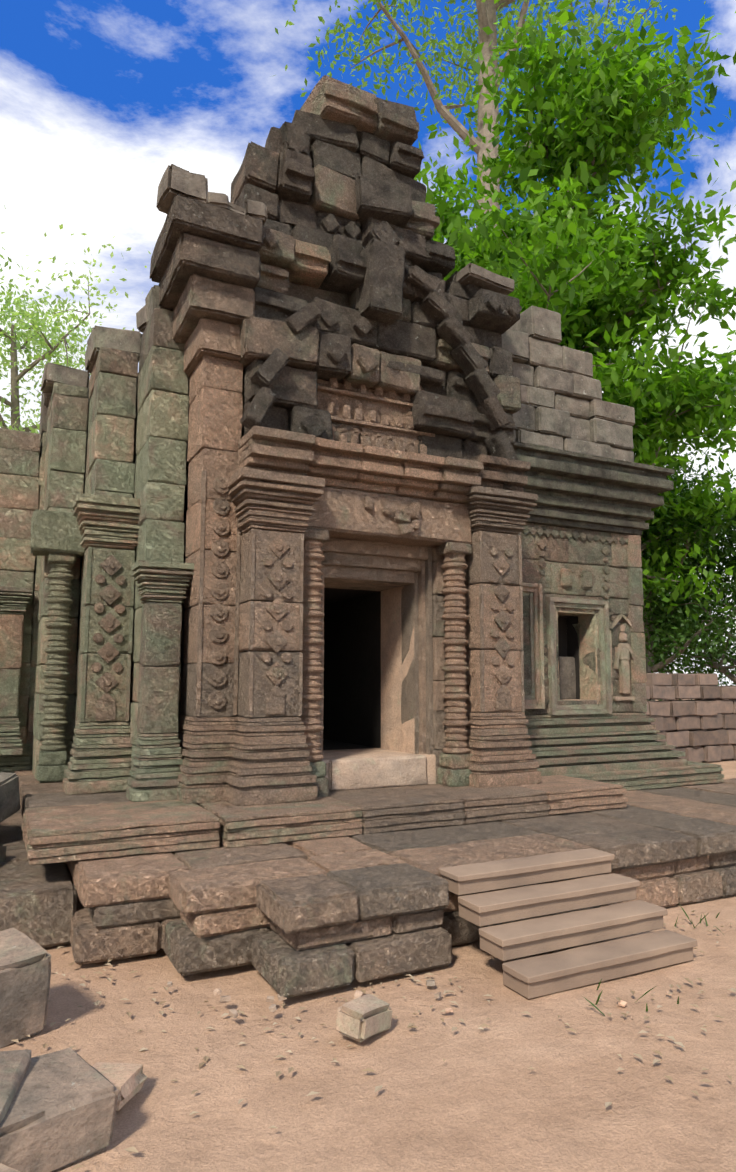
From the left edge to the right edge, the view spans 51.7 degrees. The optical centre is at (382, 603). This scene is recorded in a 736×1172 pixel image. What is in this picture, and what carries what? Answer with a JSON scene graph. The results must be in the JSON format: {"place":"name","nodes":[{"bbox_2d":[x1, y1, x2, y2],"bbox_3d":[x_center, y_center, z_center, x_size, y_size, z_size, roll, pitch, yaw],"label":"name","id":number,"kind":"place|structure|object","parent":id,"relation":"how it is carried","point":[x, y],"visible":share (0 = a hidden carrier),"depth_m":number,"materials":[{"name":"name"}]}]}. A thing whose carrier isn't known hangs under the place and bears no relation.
{"place":"outdoors","nodes":[
{"label":"outdoors","id":0,"kind":"place"},
{"bbox_2d":[0,696,735,1171],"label":"ground","id":1,"kind":"structure","parent":0,"point":[482,1100],"depth_m":3.41,"materials":[{"name":"beige sand"}]},
{"bbox_2d":[0,205,150,433],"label":"pale tree","id":2,"kind":"object","parent":1,"relation":"on","point":[33,316],"depth_m":25.97,"materials":[{"name":"green plant"}]},
{"bbox_2d":[0,772,671,1171],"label":"fallen stones","id":3,"kind":"object","parent":1,"relation":"on","point":[60,1108],"visible":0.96,"depth_m":2.93,"materials":[{"name":"grey stone"}]},
{"bbox_2d":[0,761,735,997],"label":"platform","id":4,"kind":"structure","parent":1,"relation":"on","point":[334,889],"depth_m":5.22,"materials":[{"name":"stone"}]},
{"bbox_2d":[0,75,687,805],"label":"temple","id":5,"kind":"structure","parent":4,"relation":"on","point":[336,381],"depth_m":7.33,"materials":[{"name":"stone"}]},
{"bbox_2d":[323,588,579,749],"bbox_3d":[-0.854,1.004,11.187,4.242,2.692,6.602,3,-7,-27],"label":"dark interior","id":6,"kind":"object","parent":5,"relation":"attached to","point":[352,674],"visible":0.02,"depth_m":8.85,"materials":[{"name":"black"}]},
{"bbox_2d":[11,910,735,1169],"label":"dry leaves","id":7,"kind":"object","parent":1,"relation":"on","point":[278,1073],"visible":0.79,"depth_m":3.78,"materials":[{"name":"brown plant"}]},
{"bbox_2d":[274,0,705,227],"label":"tall tree","id":8,"kind":"object","parent":1,"relation":"on","point":[428,22],"depth_m":27.69,"materials":[{"name":"green plant"}]},
{"bbox_2d":[439,848,697,998],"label":"steps","id":9,"kind":"structure","parent":1,"relation":"on","point":[543,975],"depth_m":4.62,"materials":[{"name":"beige stone"}]},
{"bbox_2d":[584,904,723,1015],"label":"twigs","id":10,"kind":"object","parent":1,"relation":"on","point":[655,986],"depth_m":4.08,"materials":[{"name":"brown wood"}]},
{"bbox_2d":[642,453,730,673],"bbox_3d":[8.849,-0.443,26.488,9.814,9.854,8.020,3,-7,-27],"label":"bush","id":11,"kind":"object","parent":1,"relation":"on","point":[707,546],"depth_m":25.23,"materials":[{"name":"green plant"}]},
{"bbox_2d":[640,444,735,700],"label":"bush","id":12,"kind":"object","parent":1,"relation":"on","point":[691,625],"depth_m":19.17,"materials":[{"name":"green plant"}]},
{"bbox_2d":[641,438,734,673],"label":"bush","id":13,"kind":"object","parent":1,"relation":"on","point":[727,464],"depth_m":20.92,"materials":[{"name":"green plant"}]},
{"bbox_2d":[642,461,735,699],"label":"bush","id":14,"kind":"object","parent":1,"relation":"on","point":[726,585],"depth_m":20.17,"materials":[{"name":"green plant"}]},
{"bbox_2d":[643,673,735,761],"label":"laterite wall","id":15,"kind":"structure","parent":1,"relation":"on","point":[701,727],"depth_m":16.09,"materials":[{"name":"stone"}]},
{"bbox_2d":[0,0,735,685],"label":"sky","id":16,"kind":"structure","parent":0,"point":[98,98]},
{"bbox_2d":[414,0,735,620],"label":"bright tree","id":17,"kind":"object","parent":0,"point":[590,300],"depth_m":16.38,"materials":[{"name":"green plant"}]}
]}

